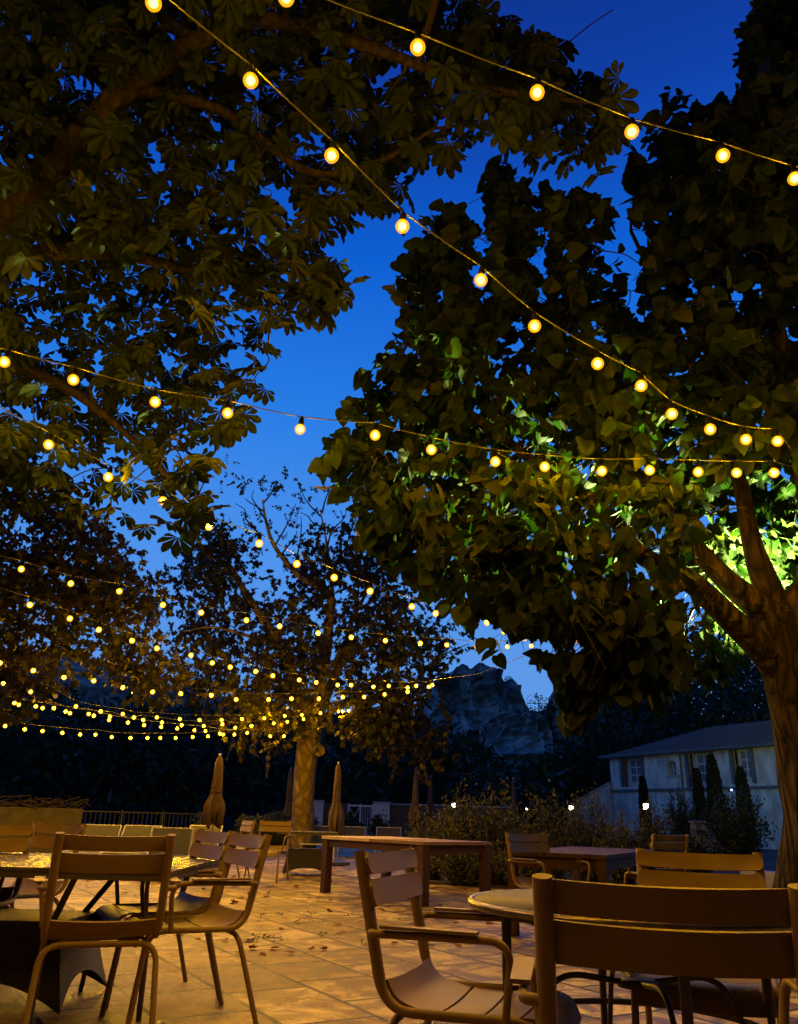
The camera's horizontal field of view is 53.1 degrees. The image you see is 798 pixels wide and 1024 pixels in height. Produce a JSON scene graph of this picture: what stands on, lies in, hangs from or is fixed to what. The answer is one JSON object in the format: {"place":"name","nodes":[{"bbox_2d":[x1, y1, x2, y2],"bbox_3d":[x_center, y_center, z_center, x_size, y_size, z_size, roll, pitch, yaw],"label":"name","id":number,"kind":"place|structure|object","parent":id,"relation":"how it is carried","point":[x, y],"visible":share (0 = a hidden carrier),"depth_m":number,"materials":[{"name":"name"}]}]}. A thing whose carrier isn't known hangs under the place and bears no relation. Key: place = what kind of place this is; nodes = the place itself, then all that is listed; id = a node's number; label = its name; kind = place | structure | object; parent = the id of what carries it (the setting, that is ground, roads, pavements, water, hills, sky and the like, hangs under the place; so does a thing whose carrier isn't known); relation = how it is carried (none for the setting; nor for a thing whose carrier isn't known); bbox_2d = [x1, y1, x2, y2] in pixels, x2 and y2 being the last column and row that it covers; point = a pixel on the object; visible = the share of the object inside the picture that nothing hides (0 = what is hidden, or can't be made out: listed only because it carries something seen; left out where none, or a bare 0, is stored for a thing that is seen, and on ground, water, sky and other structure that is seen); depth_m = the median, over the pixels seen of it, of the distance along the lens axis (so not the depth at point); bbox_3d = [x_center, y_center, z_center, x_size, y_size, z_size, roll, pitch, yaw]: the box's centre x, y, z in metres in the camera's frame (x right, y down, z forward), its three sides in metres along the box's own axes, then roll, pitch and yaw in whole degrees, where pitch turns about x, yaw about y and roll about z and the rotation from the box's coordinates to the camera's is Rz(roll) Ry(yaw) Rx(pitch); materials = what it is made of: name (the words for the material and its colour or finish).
{"place":"outdoors","nodes":[
{"label":"outdoors","id":0,"kind":"place"},
{"bbox_2d":[0,652,346,718],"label":"cliff","id":1,"kind":"structure","parent":0,"point":[96,692],"depth_m":165.28,"materials":[{"name":"stone"}]},
{"bbox_2d":[0,757,607,839],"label":"hill","id":2,"kind":"structure","parent":0,"point":[227,824],"depth_m":53.78,"materials":[{"name":"green plant"}]},
{"bbox_2d":[567,781,613,838],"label":"sloping wall","id":3,"kind":"structure","parent":2,"relation":"on","point":[605,788],"depth_m":48.72,"materials":[{"name":"white paint"}]},
{"bbox_2d":[314,800,324,825],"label":"garden wall","id":4,"kind":"structure","parent":0,"point":[318,808],"depth_m":35.92,"materials":[{"name":"paint"}]},
{"bbox_2d":[323,803,347,825],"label":"garden wall","id":5,"kind":"structure","parent":0,"point":[327,806],"depth_m":36.31,"materials":[{"name":"white paint"}]},
{"bbox_2d":[0,842,797,1023],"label":"terrace paving","id":6,"kind":"structure","parent":0,"point":[333,983],"depth_m":5.63,"materials":[{"name":"stone"}]},
{"bbox_2d":[0,824,36,907],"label":"terrace chair","id":7,"kind":"object","parent":6,"relation":"on","point":[23,845],"visible":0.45,"depth_m":5.08,"materials":[{"name":"paint"}]},
{"bbox_2d":[0,795,90,852],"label":"stone wall","id":8,"kind":"structure","parent":6,"relation":"on","point":[21,812],"depth_m":16.60,"materials":[{"name":"beige stone"}]},
{"bbox_2d":[9,822,86,907],"bbox_3d":[-2.596,2.552,5.348,0.660,0.881,0.657,-10,-24,28],"label":"terrace chair","id":9,"kind":"object","parent":6,"relation":"on","point":[28,888],"visible":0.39,"depth_m":5.62,"materials":[{"name":"paint"}]},
{"bbox_2d":[62,824,121,853],"bbox_3d":[-5.235,5.662,13.453,0.716,0.719,1.486,3,-21,-5],"label":"sun lounger","id":10,"kind":"object","parent":6,"relation":"on","point":[101,830],"visible":0.24,"depth_m":14.11,"materials":[{"name":"beige fabric"}]},
{"bbox_2d":[0,485,199,726],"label":"maple tree","id":11,"kind":"object","parent":6,"relation":"on","point":[105,599],"visible":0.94,"depth_m":11.37,"materials":[{"name":"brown plant"}]},
{"bbox_2d":[0,660,426,701],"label":"string lights","id":12,"kind":"object","parent":11,"relation":"hanging from","point":[180,693],"visible":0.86,"depth_m":14.00,"materials":[{"name":"yellow glass"}]},
{"bbox_2d":[1,588,523,689],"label":"string lights","id":13,"kind":"object","parent":11,"relation":"hanging from","point":[157,647],"visible":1,"depth_m":11.51,"materials":[{"name":"yellow glass"}]},
{"bbox_2d":[0,555,576,648],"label":"string lights","id":14,"kind":"object","parent":11,"relation":"hanging from","point":[70,583],"visible":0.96,"depth_m":9.40,"materials":[{"name":"yellow glass"}]},
{"bbox_2d":[22,832,180,1023],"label":"terrace chair","id":15,"kind":"object","parent":6,"relation":"on","point":[86,934],"visible":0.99,"depth_m":3.62,"materials":[{"name":"paint"}]},
{"bbox_2d":[0,852,219,1014],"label":"wicker table","id":16,"kind":"object","parent":6,"relation":"on","point":[20,941],"visible":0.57,"depth_m":4.15,"materials":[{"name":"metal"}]},
{"bbox_2d":[98,825,162,853],"bbox_3d":[-4.650,5.830,13.847,0.716,0.719,1.486,3,-21,-3],"label":"sun lounger","id":17,"kind":"object","parent":6,"relation":"on","point":[136,830],"visible":0.27,"depth_m":14.49,"materials":[{"name":"beige fabric"}]},
{"bbox_2d":[83,810,201,835],"bbox_3d":[-6.429,7.946,19.862,3.279,0.970,0.046,19,-27,-38],"label":"iron railing","id":18,"kind":"object","parent":6,"relation":"on","point":[162,813],"visible":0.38,"depth_m":20.00,"materials":[{"name":"black metal"}]},
{"bbox_2d":[78,828,233,1009],"bbox_3d":[-1.409,2.332,4.686,0.657,0.881,0.660,15,-25,-31],"label":"terrace chair","id":19,"kind":"object","parent":6,"relation":"on","point":[186,903],"visible":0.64,"depth_m":4.75,"materials":[{"name":"paint"}]},
{"bbox_2d":[146,827,193,880],"bbox_3d":[-3.684,5.405,12.666,0.716,0.719,1.486,5,-21,-9],"label":"sun lounger","id":20,"kind":"object","parent":6,"relation":"on","point":[183,841],"visible":0.39,"depth_m":13.28,"materials":[{"name":"beige fabric"}]},
{"bbox_2d":[99,831,271,1023],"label":"terrace chair","id":21,"kind":"object","parent":6,"relation":"on","point":[216,917],"visible":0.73,"depth_m":4.11,"materials":[{"name":"paint"}]},
{"bbox_2d":[189,825,222,845],"bbox_3d":[-4.030,6.638,15.915,0.716,0.719,1.486,2,-21,0],"label":"sun lounger","id":22,"kind":"object","parent":6,"relation":"on","point":[204,827],"visible":0.2,"depth_m":16.61,"materials":[{"name":"beige fabric"}]},
{"bbox_2d":[191,812,223,845],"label":"clipped hedge","id":23,"kind":"object","parent":6,"relation":"on","point":[202,821],"visible":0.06,"depth_m":21.95,"materials":[{"name":"green plant"}]},
{"bbox_2d":[203,753,225,871],"bbox_3d":[-3.165,5.146,13.674,0.500,1.948,0.500,10,-22,-20],"label":"closed parasol","id":24,"kind":"object","parent":6,"relation":"on","point":[214,808],"visible":0.93,"depth_m":13.64,"materials":[{"name":"fabric"}]},
{"bbox_2d":[200,820,255,880],"bbox_3d":[-2.638,5.215,12.311,0.657,0.881,0.660,12,-23,-26],"label":"terrace chair","id":25,"kind":"object","parent":6,"relation":"on","point":[243,827],"visible":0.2,"depth_m":12.50,"materials":[{"name":"paint"}]},
{"bbox_2d":[231,820,247,830],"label":"shrub","id":26,"kind":"object","parent":6,"relation":"on","point":[235,827],"visible":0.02,"depth_m":29.97,"materials":[{"name":"green plant"}]},
{"bbox_2d":[234,813,271,849],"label":"clipped hedge","id":27,"kind":"object","parent":6,"relation":"on","point":[242,817],"visible":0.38,"depth_m":20.95,"materials":[{"name":"green plant"}]},
{"bbox_2d":[243,820,292,883],"bbox_3d":[-2.038,5.290,12.463,0.660,0.881,0.657,-1,-21,7],"label":"terrace chair","id":28,"kind":"object","parent":6,"relation":"on","point":[273,851],"visible":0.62,"depth_m":12.67,"materials":[{"name":"paint"}]},
{"bbox_2d":[264,808,291,850],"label":"clipped hedge","id":29,"kind":"object","parent":6,"relation":"on","point":[277,839],"visible":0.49,"depth_m":22.91,"materials":[{"name":"green plant"}]},
{"bbox_2d":[282,768,292,818],"bbox_3d":[-3.285,8.759,23.611,0.500,2.295,0.500,3,-21,-4],"label":"closed parasol","id":30,"kind":"object","parent":6,"relation":"on","point":[288,805],"visible":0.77,"depth_m":23.68,"materials":[{"name":"fabric"}]},
{"bbox_2d":[83,857,493,955],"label":"fallen leaves","id":31,"kind":"object","parent":6,"relation":"on","point":[312,947],"depth_m":7.65,"materials":[{"name":"brown plant"}]},
{"bbox_2d":[131,455,477,848],"bbox_3d":[-2.554,3.904,20.782,9.094,9.705,8.830,2,-21,0],"label":"plane tree","id":32,"kind":"object","parent":6,"relation":"on","point":[404,723],"visible":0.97,"depth_m":19.20,"materials":[{"name":"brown plant"}]},
{"bbox_2d":[3,723,260,739],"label":"string lights","id":33,"kind":"object","parent":32,"relation":"hanging from","point":[95,734],"visible":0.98,"depth_m":15.99,"materials":[{"name":"yellow glass"}]},
{"bbox_2d":[16,699,291,737],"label":"string lights","id":34,"kind":"object","parent":32,"relation":"hanging from","point":[18,704],"visible":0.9,"depth_m":16.26,"materials":[{"name":"yellow glass"}]},
{"bbox_2d":[9,696,308,729],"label":"string lights","id":35,"kind":"object","parent":32,"relation":"hanging from","point":[35,706],"visible":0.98,"depth_m":15.74,"materials":[{"name":"yellow glass"}]},
{"bbox_2d":[1,681,349,721],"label":"string lights","id":36,"kind":"object","parent":32,"relation":"hanging from","point":[30,691],"visible":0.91,"depth_m":15.57,"materials":[{"name":"yellow glass"}]},
{"bbox_2d":[278,831,338,873],"bbox_3d":[-1.627,5.996,14.056,1.050,0.686,0.800,4,-21,-7],"label":"wicker table","id":37,"kind":"object","parent":6,"relation":"on","point":[298,858],"visible":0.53,"depth_m":13.80,"materials":[{"name":"brown wicker"}]},
{"bbox_2d":[252,911,365,944],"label":"weeds","id":38,"kind":"object","parent":6,"relation":"on","point":[282,939],"visible":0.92,"depth_m":6.69,"materials":[{"name":"green plant"}]},
{"bbox_2d":[300,825,329,847],"bbox_3d":[-2.079,8.389,20.348,0.716,0.719,1.486,1,-21,2],"label":"sun lounger","id":39,"kind":"object","parent":6,"relation":"on","point":[318,838],"visible":0.27,"depth_m":20.81,"materials":[{"name":"beige fabric"}]},
{"bbox_2d":[314,817,322,842],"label":"shrub","id":40,"kind":"object","parent":6,"relation":"on","point":[316,822],"visible":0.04,"depth_m":30.21,"materials":[{"name":"green plant"}]},
{"bbox_2d":[0,0,642,557],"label":"chestnut tree","id":41,"kind":"object","parent":6,"relation":"on","point":[132,60],"visible":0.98,"depth_m":5.11,"materials":[{"name":"green plant"}]},
{"bbox_2d":[0,407,767,643],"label":"string lights","id":42,"kind":"object","parent":41,"relation":"hanging from","point":[48,443],"visible":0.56,"depth_m":6.48,"materials":[{"name":"yellow glass"}]},
{"bbox_2d":[279,0,797,185],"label":"string lights","id":43,"kind":"object","parent":41,"relation":"hanging from","point":[537,91],"visible":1,"depth_m":3.73,"materials":[{"name":"yellow glass"}]},
{"bbox_2d":[328,762,349,865],"bbox_3d":[-1.353,6.452,17.149,0.500,2.086,0.500,20,-28,-40],"label":"closed parasol","id":44,"kind":"object","parent":6,"relation":"on","point":[336,819],"visible":0.97,"depth_m":17.06,"materials":[{"name":"fabric"}]},
{"bbox_2d":[337,826,365,856],"bbox_3d":[-1.226,8.601,20.840,0.716,0.719,1.486,2,-21,-1],"label":"sun lounger","id":45,"kind":"object","parent":6,"relation":"on","point":[354,830],"visible":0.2,"depth_m":21.46,"materials":[{"name":"beige fabric"}]},
{"bbox_2d":[344,810,364,826],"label":"shrub","id":46,"kind":"object","parent":6,"relation":"on","point":[351,821],"visible":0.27,"depth_m":30.19,"materials":[{"name":"green plant"}]},
{"bbox_2d":[366,809,389,835],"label":"shrub","id":47,"kind":"object","parent":6,"relation":"on","point":[377,820],"visible":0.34,"depth_m":30.17,"materials":[{"name":"green plant"}]},
{"bbox_2d":[374,827,400,852],"bbox_3d":[-0.295,8.815,21.333,0.716,0.719,1.486,1,-21,1],"label":"sun lounger","id":48,"kind":"object","parent":6,"relation":"on","point":[389,831],"visible":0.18,"depth_m":21.98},
{"bbox_2d":[320,836,491,906],"bbox_3d":[0.053,4.706,10.557,1.194,0.710,2.096,18,-27,-37],"label":"wooden table","id":49,"kind":"object","parent":6,"relation":"on","point":[424,848],"visible":0.95,"depth_m":10.15,"materials":[{"name":"brown wood"}]},
{"bbox_2d":[408,769,420,835],"bbox_3d":[0.443,8.133,21.622,0.500,2.236,0.500,9,-22,-19],"label":"closed parasol","id":50,"kind":"object","parent":6,"relation":"on","point":[413,807],"visible":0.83,"depth_m":21.63,"materials":[{"name":"fabric"}]},
{"bbox_2d":[354,846,581,1023],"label":"terrace chair","id":51,"kind":"object","parent":6,"relation":"on","point":[426,991],"visible":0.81,"depth_m":2.54,"materials":[{"name":"paint"}]},
{"bbox_2d":[505,832,590,924],"bbox_3d":[1.349,3.301,7.017,0.660,0.881,0.657,17,-26,-34],"label":"terrace chair","id":52,"kind":"object","parent":6,"relation":"on","point":[524,882],"visible":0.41,"depth_m":7.24,"materials":[{"name":"paint"}]},
{"bbox_2d":[307,0,797,887],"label":"broadleaf tree","id":53,"kind":"object","parent":6,"relation":"on","point":[735,216],"visible":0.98,"depth_m":5.63,"materials":[{"name":"green plant"}]},
{"bbox_2d":[0,347,791,477],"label":"string lights","id":54,"kind":"object","parent":53,"relation":"hanging from","point":[431,448],"visible":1,"depth_m":5.06,"materials":[{"name":"yellow glass"}]},
{"bbox_2d":[145,0,793,452],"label":"string lights","id":55,"kind":"object","parent":53,"relation":"hanging from","point":[331,152],"visible":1,"depth_m":4.02,"materials":[{"name":"yellow glass"}]},
{"bbox_2d":[506,846,654,935],"bbox_3d":[1.936,3.829,8.127,0.944,0.710,2.296,-9,-23,26],"label":"plank table","id":56,"kind":"object","parent":6,"relation":"on","point":[602,861],"visible":0.67,"depth_m":7.37,"materials":[{"name":"brown wood"}]},
{"bbox_2d":[467,889,791,1023],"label":"round table","id":57,"kind":"object","parent":6,"relation":"on","point":[507,905],"visible":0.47,"depth_m":2.72,"materials":[{"name":"grey metal"}]},
{"bbox_2d":[510,873,797,1023],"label":"terrace chair","id":58,"kind":"object","parent":6,"relation":"on","point":[730,954],"visible":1,"depth_m":1.56,"materials":[{"name":"paint"}]},
{"bbox_2d":[624,834,688,883],"bbox_3d":[3.037,4.263,9.410,0.660,0.881,0.657,10,-22,-20],"label":"terrace chair","id":59,"kind":"object","parent":6,"relation":"on","point":[654,845],"visible":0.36,"depth_m":9.29,"materials":[{"name":"paint"}]},
{"bbox_2d":[631,848,781,1023],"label":"terrace chair","id":60,"kind":"object","parent":6,"relation":"on","point":[712,999],"visible":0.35,"depth_m":3.37,"materials":[{"name":"paint"}]},
{"bbox_2d":[0,0,797,716],"label":"sky","id":61,"kind":"structure","parent":0,"point":[689,46],"materials":[{"name":"blue"}]},
{"bbox_2d":[117,829,777,855],"bbox_3d":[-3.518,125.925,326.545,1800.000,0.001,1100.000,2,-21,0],"label":"ground","id":62,"kind":"structure","parent":0,"point":[772,852],"depth_m":36.11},
{"bbox_2d":[373,802,390,825],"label":"garden wall","id":63,"kind":"structure","parent":62,"relation":"on","point":[379,807],"depth_m":35.94,"materials":[{"name":"paint"}]},
{"bbox_2d":[347,804,372,834],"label":"garden gate","id":64,"kind":"structure","parent":63,"relation":"attached to","point":[365,806],"depth_m":36.02,"materials":[{"name":"white wood"}]},
{"bbox_2d":[0,619,770,835],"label":"woodland","id":65,"kind":"object","parent":62,"relation":"on","point":[122,769],"visible":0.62,"depth_m":48.88,"materials":[{"name":"green plant"}]},
{"bbox_2d":[415,851,776,888],"bbox_3d":[6.976,8.496,18.935,13.580,0.080,24.700,2,-21,0],"label":"planting bed","id":66,"kind":"object","parent":62,"relation":"on","point":[769,861],"depth_m":17.45,"materials":[{"name":"soil"}]},
{"bbox_2d":[425,775,434,838],"bbox_3d":[1.038,10.004,26.605,0.500,2.333,0.500,6,-21,-12],"label":"closed parasol","id":67,"kind":"object","parent":66,"relation":"on","point":[430,801],"visible":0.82,"depth_m":26.63,"materials":[{"name":"fabric"}]},
{"bbox_2d":[403,804,457,879],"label":"shrub","id":68,"kind":"object","parent":66,"relation":"on","point":[436,832],"visible":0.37,"depth_m":13.40,"materials":[{"name":"green plant"}]},
{"bbox_2d":[433,773,486,877],"bbox_3d":[1.017,5.169,13.065,0.785,1.698,0.857,16,-25,-33],"label":"shrub","id":69,"kind":"object","parent":66,"relation":"on","point":[454,834],"visible":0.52,"depth_m":13.06,"materials":[{"name":"green plant"}]},
{"bbox_2d":[430,828,505,886],"bbox_3d":[1.069,5.514,12.729,1.423,0.886,1.295,-4,-22,13],"label":"shrub","id":70,"kind":"object","parent":66,"relation":"on","point":[459,874],"visible":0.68,"depth_m":12.53,"materials":[{"name":"green plant"}]},
{"bbox_2d":[463,777,538,885],"bbox_3d":[1.654,5.109,12.807,1.242,1.661,0.952,2,-21,0],"label":"shrub","id":71,"kind":"object","parent":66,"relation":"on","point":[495,832],"visible":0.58,"depth_m":12.74,"materials":[{"name":"green plant"}]},
{"bbox_2d":[509,777,517,842],"bbox_3d":[3.836,10.071,26.601,0.500,2.352,0.500,11,-23,-22],"label":"closed parasol","id":72,"kind":"object","parent":66,"relation":"on","point":[513,793],"visible":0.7,"depth_m":26.73,"materials":[{"name":"fabric"}]},
{"bbox_2d":[478,833,586,888],"bbox_3d":[1.995,5.205,11.855,1.687,0.826,1.304,2,-21,0],"label":"shrub","id":73,"kind":"object","parent":66,"relation":"on","point":[527,871],"visible":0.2,"depth_m":11.72,"materials":[{"name":"green plant"}]},
{"bbox_2d":[510,779,577,878],"bbox_3d":[2.281,5.030,12.513,1.042,1.632,0.962,2,-21,0],"label":"shrub","id":74,"kind":"object","parent":66,"relation":"on","point":[555,830],"visible":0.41,"depth_m":12.50,"materials":[{"name":"green plant"}]},
{"bbox_2d":[558,782,617,882],"bbox_3d":[3.051,5.200,12.897,1.209,1.628,0.939,2,-21,0],"label":"shrub","id":75,"kind":"object","parent":66,"relation":"on","point":[584,835],"visible":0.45,"depth_m":12.84,"materials":[{"name":"green plant"}]},
{"bbox_2d":[592,809,650,884],"bbox_3d":[3.322,5.115,12.039,0.863,1.197,0.819,-13,-25,33],"label":"shrub","id":76,"kind":"object","parent":66,"relation":"on","point":[624,842],"visible":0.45,"depth_m":11.96,"materials":[{"name":"green plant"}]},
{"bbox_2d":[643,804,647,821],"bbox_3d":[8.037,10.264,25.745,0.170,1.599,0.102,2,-21,0],"label":"garden lamp","id":77,"kind":"object","parent":66,"relation":"on","point":[645,807],"visible":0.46,"depth_m":25.94,"materials":[{"name":"white glass"}]},
{"bbox_2d":[628,795,684,868],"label":"shrub","id":78,"kind":"object","parent":66,"relation":"on","point":[651,830],"visible":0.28,"depth_m":12.47,"materials":[{"name":"green plant"}]},
{"bbox_2d":[660,786,698,851],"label":"shrub","id":79,"kind":"object","parent":66,"relation":"on","point":[680,819],"visible":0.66,"depth_m":30.27,"materials":[{"name":"green plant"}]},
{"bbox_2d":[678,823,725,873],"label":"shrub","id":80,"kind":"object","parent":66,"relation":"on","point":[694,846],"visible":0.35,"depth_m":15.09,"materials":[{"name":"green plant"}]},
{"bbox_2d":[688,821,728,853],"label":"wall","id":81,"kind":"structure","parent":66,"relation":"on","point":[693,825],"depth_m":23.45,"materials":[{"name":"white paint"}]},
{"bbox_2d":[694,780,778,854],"bbox_3d":[8.194,7.599,19.334,2.027,2.072,1.623,2,-21,0],"label":"shrub","id":82,"kind":"object","parent":66,"relation":"on","point":[735,837],"visible":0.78,"depth_m":19.19,"materials":[{"name":"green plant"}]},
{"bbox_2d":[740,871,774,887],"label":"pool kerb","id":83,"kind":"structure","parent":66,"relation":"on","point":[769,876],"depth_m":12.22,"materials":[{"name":"beige stone"}]},
{"bbox_2d":[638,775,651,836],"bbox_3d":[11.143,13.554,36.194,0.621,3.123,0.607,2,-21,0],"label":"clipped cypress","id":84,"kind":"object","parent":62,"relation":"on","point":[643,795],"visible":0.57,"depth_m":36.29,"materials":[{"name":"green plant"}]},
{"bbox_2d":[691,767,706,820],"bbox_3d":[12.929,12.720,34.245,0.659,3.382,0.650,2,-21,0],"label":"clipped cypress","id":85,"kind":"object","parent":62,"relation":"on","point":[698,795],"visible":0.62,"depth_m":34.33,"materials":[{"name":"green plant"}]},
{"bbox_2d":[705,754,724,819],"bbox_3d":[13.222,12.095,33.332,0.829,3.911,0.820,10,-23,-21],"label":"clipped cypress","id":86,"kind":"object","parent":62,"relation":"on","point":[713,774],"visible":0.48,"depth_m":33.46,"materials":[{"name":"green plant"}]},
{"bbox_2d":[735,766,754,839],"bbox_3d":[14.631,12.528,33.755,0.754,3.479,0.741,2,-21,0],"label":"clipped cypress","id":87,"kind":"object","parent":62,"relation":"on","point":[740,777],"visible":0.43,"depth_m":33.95,"materials":[{"name":"green plant"}]},
{"bbox_2d":[389,803,511,839],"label":"garden wall","id":88,"kind":"structure","parent":0,"point":[398,815],"depth_m":36.16,"materials":[{"name":"brown paint"}]},
{"bbox_2d":[416,663,528,739],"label":"cliff","id":89,"kind":"structure","parent":0,"point":[472,702],"depth_m":145.30,"materials":[{"name":"stone"}]},
{"bbox_2d":[478,692,690,761],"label":"cliff","id":90,"kind":"structure","parent":0,"point":[511,741],"depth_m":136.59,"materials":[{"name":"stone"}]},
{"bbox_2d":[516,693,554,730],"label":"tree","id":91,"kind":"object","parent":90,"relation":"on","point":[538,708],"visible":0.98,"depth_m":136.23,"materials":[{"name":"green plant"}]},
{"bbox_2d":[530,702,557,729],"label":"tree","id":92,"kind":"object","parent":90,"relation":"on","point":[550,720],"visible":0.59,"depth_m":136.84,"materials":[{"name":"green plant"}]},
{"bbox_2d":[598,720,782,849],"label":"house","id":93,"kind":"structure","parent":0,"point":[664,767],"depth_m":43.98,"materials":[{"name":"paint"}]},
{"bbox_2d":[616,756,644,786],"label":"window","id":94,"kind":"structure","parent":93,"relation":"in","point":[635,767],"depth_m":47.72,"materials":[{"name":"paint"}]},
{"bbox_2d":[665,760,679,777],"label":"window","id":95,"kind":"structure","parent":93,"relation":"in","point":[670,764],"depth_m":44.92,"materials":[{"name":"glass"}]},
{"bbox_2d":[680,751,714,786],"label":"window","id":96,"kind":"structure","parent":93,"relation":"in","point":[699,761],"depth_m":43.40,"materials":[{"name":"paint"}]},
{"bbox_2d":[728,748,756,783],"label":"window","id":97,"kind":"structure","parent":93,"relation":"in","point":[745,758],"depth_m":40.75,"materials":[{"name":"paint"}]}
]}

